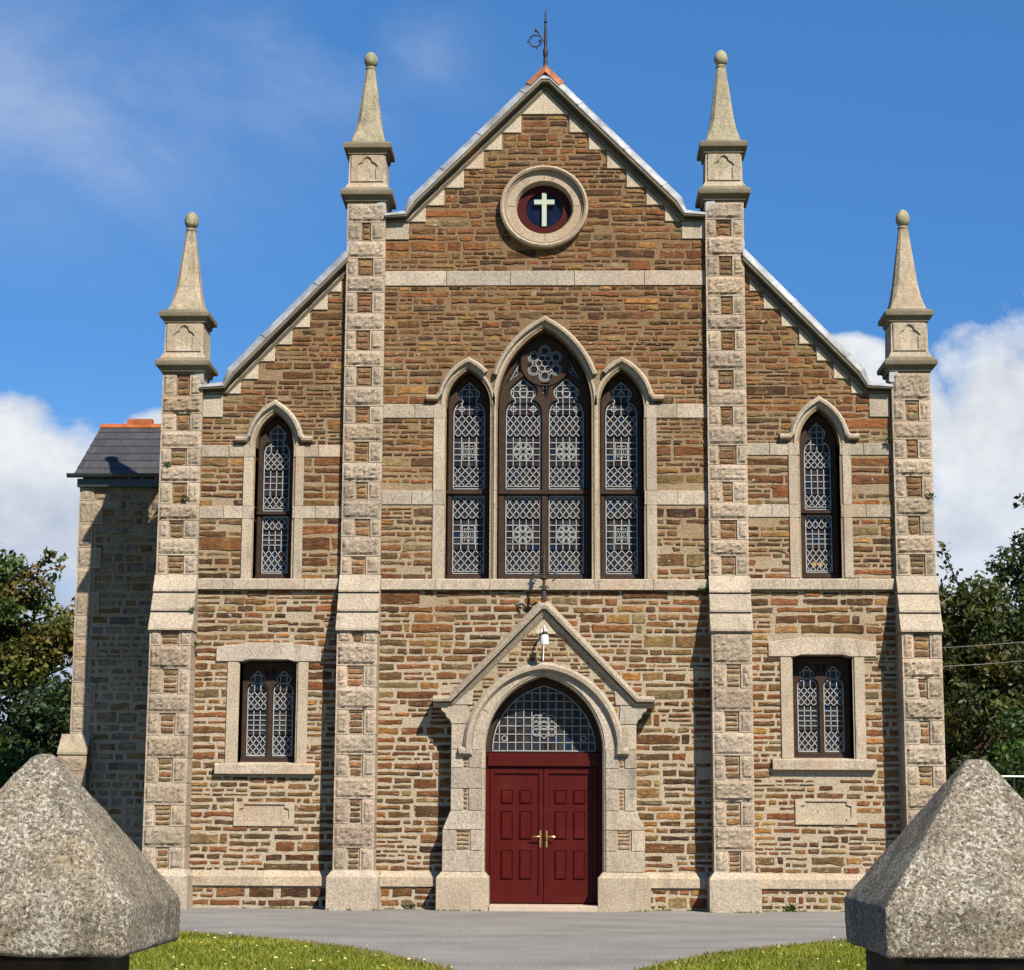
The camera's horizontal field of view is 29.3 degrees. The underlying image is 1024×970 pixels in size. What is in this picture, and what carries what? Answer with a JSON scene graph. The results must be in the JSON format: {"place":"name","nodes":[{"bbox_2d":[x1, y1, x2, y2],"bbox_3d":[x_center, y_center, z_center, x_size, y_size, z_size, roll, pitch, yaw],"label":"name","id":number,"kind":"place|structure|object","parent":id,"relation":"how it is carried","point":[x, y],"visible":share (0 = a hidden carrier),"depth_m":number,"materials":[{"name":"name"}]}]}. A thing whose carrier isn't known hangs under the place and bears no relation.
{"place":"outdoors","nodes":[
{"label":"outdoors","id":0,"kind":"place"},
{"bbox_2d":[0,660,71,756],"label":"broadleaf tree","id":1,"kind":"object","parent":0,"point":[6,703],"visible":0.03,"depth_m":56.63,"materials":[{"name":"green plant"}]},
{"bbox_2d":[129,930,458,969],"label":"lawn","id":2,"kind":"structure","parent":0,"point":[188,950],"depth_m":20.02,"materials":[{"name":"green plant"}]},
{"bbox_2d":[0,0,1023,724],"label":"sky","id":3,"kind":"structure","parent":0,"point":[121,120],"materials":[{"name":"blue"}]},
{"bbox_2d":[180,908,845,969],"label":"forecourt","id":4,"kind":"structure","parent":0,"point":[513,940],"depth_m":24.56,"materials":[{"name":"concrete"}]},
{"bbox_2d":[0,729,37,787],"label":"bush","id":5,"kind":"object","parent":4,"relation":"on","point":[5,770],"visible":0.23,"depth_m":39.87,"materials":[{"name":"green plant"}]},
{"bbox_2d":[0,671,71,773],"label":"bush","id":6,"kind":"object","parent":4,"relation":"on","point":[53,707],"visible":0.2,"depth_m":41.93,"materials":[{"name":"green plant"}]},
{"bbox_2d":[0,547,74,702],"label":"broadleaf tree","id":7,"kind":"object","parent":4,"relation":"on","point":[30,651],"visible":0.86,"depth_m":43.42,"materials":[{"name":"green plant"}]},
{"bbox_2d":[0,754,180,969],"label":"gatepost","id":8,"kind":"object","parent":4,"relation":"on","point":[85,884],"visible":1,"depth_m":6.92,"materials":[{"name":"stone"}]},
{"bbox_2d":[57,419,160,851],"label":"side wing","id":9,"kind":"structure","parent":4,"relation":"on","point":[101,752],"depth_m":33.52,"materials":[{"name":"grey stone"}]},
{"bbox_2d":[2,688,71,690],"bbox_3d":[-10.073,3.844,37.310,7.300,0.292,0.013,-8,-13,42],"label":"overhead cable","id":10,"kind":"object","parent":9,"relation":"attached to","point":[31,690],"visible":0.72,"depth_m":36.28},
{"bbox_2d":[405,901,417,908],"bbox_3d":[-1.538,6.396,29.828,0.223,0.118,0.086,0,-9,2],"label":"fern","id":11,"kind":"object","parent":4,"relation":"on","point":[409,906],"visible":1,"depth_m":29.83,"materials":[{"name":"green plant"}]},
{"bbox_2d":[242,905,844,912],"bbox_3d":[0.825,6.400,29.530,9.939,0.052,0.585,0,-9,2],"label":"moss","id":12,"kind":"object","parent":4,"relation":"on","point":[663,909],"visible":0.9,"depth_m":29.68,"materials":[{"name":"green plant"}]},
{"bbox_2d":[142,10,945,912],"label":"church","id":13,"kind":"structure","parent":4,"relation":"on","point":[574,376],"depth_m":30.76,"materials":[{"name":"stone"}]},
{"bbox_2d":[194,640,203,647],"bbox_3d":[-4.930,2.480,30.558,0.249,0.130,0.101,0,-9,2],"label":"fern","id":14,"kind":"object","parent":13,"relation":"attached to","point":[195,644],"visible":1,"depth_m":30.57,"materials":[{"name":"green plant"}]},
{"bbox_2d":[214,643,320,773],"bbox_3d":[-3.810,3.498,30.653,1.638,2.032,0.475,0,-9,2],"label":"window","id":15,"kind":"structure","parent":13,"relation":"in","point":[269,719],"depth_m":30.64,"materials":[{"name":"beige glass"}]},
{"bbox_2d":[235,400,312,578],"bbox_3d":[-3.782,0.081,31.208,1.230,2.870,0.488,0,-9,2],"label":"window surround","id":16,"kind":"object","parent":13,"relation":"in","point":[273,527],"depth_m":31.22,"materials":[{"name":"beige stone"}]},
{"bbox_2d":[426,357,495,578],"bbox_3d":[-0.813,-0.260,31.185,1.101,3.564,0.488,0,-9,2],"label":"window","id":17,"kind":"structure","parent":13,"relation":"in","point":[468,449],"depth_m":31.23,"materials":[{"name":"grey glass"}]},
{"bbox_2d":[490,767,543,902],"bbox_3d":[0.070,5.384,30.133,0.824,2.060,0.146,0,-9,2],"label":"door","id":18,"kind":"structure","parent":13,"relation":"in","point":[516,793],"depth_m":30.15,"materials":[{"name":"red wood"}]},
{"bbox_2d":[500,165,587,249],"bbox_3d":[0.521,-4.474,31.740,1.430,1.380,0.370,0,-9,2],"label":"round window","id":19,"kind":"structure","parent":13,"relation":"in","point":[543,207],"depth_m":31.71,"materials":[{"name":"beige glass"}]},
{"bbox_2d":[540,625,548,660],"bbox_3d":[0.502,2.423,30.039,0.130,0.532,0.364,0,-9,2],"label":"wall lamp","id":20,"kind":"object","parent":13,"relation":"attached to","point":[544,638],"visible":1,"depth_m":29.91,"materials":[{"name":"white metal"}]},
{"bbox_2d":[492,316,596,578],"bbox_3d":[0.520,-0.592,31.204,1.674,4.239,0.488,0,-9,2],"label":"window","id":21,"kind":"structure","parent":13,"relation":"in","point":[544,451],"depth_m":31.30,"materials":[{"name":"grey glass"}]},
{"bbox_2d":[544,767,597,903],"bbox_3d":[0.903,5.384,30.110,0.830,2.060,0.146,0,-9,2],"label":"door","id":22,"kind":"structure","parent":13,"relation":"in","point":[570,793],"depth_m":30.13,"materials":[{"name":"red wood"}]},
{"bbox_2d":[595,357,663,578],"bbox_3d":[1.861,-0.258,31.113,1.101,3.564,0.488,0,-9,2],"label":"window","id":23,"kind":"structure","parent":13,"relation":"in","point":[621,407],"depth_m":31.16,"materials":[{"name":"grey glass"}]},
{"bbox_2d":[779,396,859,578],"bbox_3d":[4.860,0.044,30.984,1.250,2.895,0.488,0,-9,2],"label":"window","id":24,"kind":"structure","parent":13,"relation":"in","point":[819,468],"depth_m":31.00,"materials":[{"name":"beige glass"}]},
{"bbox_2d":[768,638,876,769],"bbox_3d":[4.819,3.404,30.439,1.668,2.032,0.475,0,-9,2],"label":"window","id":25,"kind":"structure","parent":13,"relation":"in","point":[821,716],"depth_m":30.43,"materials":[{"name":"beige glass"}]},
{"bbox_2d":[942,642,1020,647],"bbox_3d":[9.389,2.746,35.603,6.225,0.731,0.013,4,-10,-22],"label":"overhead cable","id":26,"kind":"object","parent":13,"relation":"attached to","point":[980,645],"visible":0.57,"depth_m":35.17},
{"bbox_2d":[943,660,1023,666],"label":"overhead cable","id":27,"kind":"object","parent":13,"relation":"attached to","point":[982,664],"visible":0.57,"depth_m":35.13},
{"bbox_2d":[782,902,797,911],"bbox_3d":[4.223,6.396,29.638,0.277,0.168,0.112,0,-9,2],"label":"fern","id":28,"kind":"object","parent":4,"relation":"on","point":[791,907],"visible":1,"depth_m":29.65,"materials":[{"name":"green plant"}]},
{"bbox_2d":[844,759,1023,969],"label":"gatepost","id":29,"kind":"object","parent":4,"relation":"on","point":[939,885],"visible":1,"depth_m":7.04,"materials":[{"name":"stone"}]},
{"bbox_2d":[935,541,1023,780],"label":"broadleaf tree","id":30,"kind":"object","parent":4,"relation":"on","point":[984,693],"visible":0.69,"depth_m":42.91,"materials":[{"name":"green plant"}]},
{"bbox_2d":[980,704,1023,798],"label":"bush","id":31,"kind":"object","parent":4,"relation":"on","point":[1009,760],"visible":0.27,"depth_m":35.66,"materials":[{"name":"green plant"}]},
{"bbox_2d":[1001,775,1023,789],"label":"handrail","id":32,"kind":"object","parent":4,"relation":"on","point":[1019,776],"visible":0.24,"depth_m":31.50,"materials":[{"name":"white metal"}]},
{"bbox_2d":[634,937,865,969],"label":"lawn","id":33,"kind":"structure","parent":0,"point":[840,954],"depth_m":19.98,"materials":[{"name":"green plant"}]},
{"bbox_2d":[943,657,966,761],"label":"broadleaf tree","id":34,"kind":"object","parent":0,"point":[949,741],"depth_m":53.30,"materials":[{"name":"green plant"}]},
{"bbox_2d":[945,493,1023,770],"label":"evergreen tree","id":35,"kind":"object","parent":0,"point":[1010,571],"visible":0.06,"depth_m":47.80,"materials":[{"name":"green plant"}]}
]}

